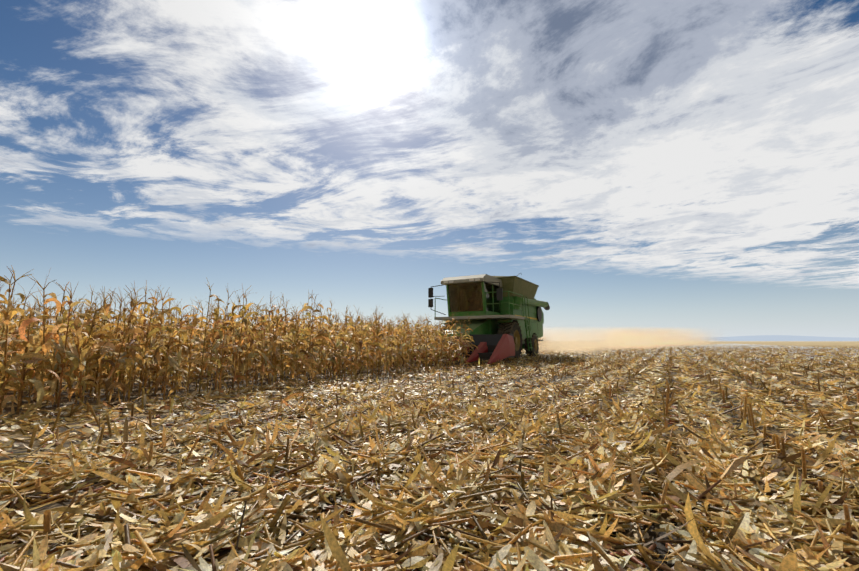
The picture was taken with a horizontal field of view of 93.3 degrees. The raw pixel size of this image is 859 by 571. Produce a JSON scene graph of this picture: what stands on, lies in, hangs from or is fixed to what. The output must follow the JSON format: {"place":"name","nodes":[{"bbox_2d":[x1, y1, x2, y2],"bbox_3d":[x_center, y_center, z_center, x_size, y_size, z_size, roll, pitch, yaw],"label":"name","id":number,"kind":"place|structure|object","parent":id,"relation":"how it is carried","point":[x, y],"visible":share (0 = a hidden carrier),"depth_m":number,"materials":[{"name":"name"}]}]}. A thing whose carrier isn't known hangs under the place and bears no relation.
{"place":"outdoors","nodes":[
{"label":"outdoors","id":0,"kind":"place"},
{"bbox_2d":[0,265,549,414],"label":"corn field","id":1,"kind":"structure","parent":0,"point":[89,351],"depth_m":7.51,"materials":[{"name":"yellow plant"}]},
{"bbox_2d":[0,341,858,570],"bbox_3d":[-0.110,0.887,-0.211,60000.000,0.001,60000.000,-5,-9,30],"label":"ground","id":2,"kind":"structure","parent":0,"point":[660,548],"depth_m":6.14,"materials":[{"name":"brown soil"}]},
{"bbox_2d":[0,344,858,570],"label":"corn residue","id":3,"kind":"object","parent":2,"relation":"on","point":[754,506],"visible":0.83,"depth_m":2.54},
{"bbox_2d":[394,273,549,363],"bbox_3d":[3.113,1.717,21.534,5.470,4.392,12.667,-5,-9,30],"label":"combine harvester","id":4,"kind":"object","parent":2,"relation":"on","point":[506,315],"visible":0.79,"depth_m":19.48,"materials":[{"name":"green paint"}]},
{"bbox_2d":[0,0,858,363],"label":"sky","id":5,"kind":"structure","parent":0,"point":[671,170],"materials":[{"name":"blue"}]},
{"bbox_2d":[582,335,858,340],"bbox_3d":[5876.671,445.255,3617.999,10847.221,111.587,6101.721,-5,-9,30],"label":"distant hills","id":6,"kind":"structure","parent":0,"point":[775,338],"depth_m":6877.14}
]}

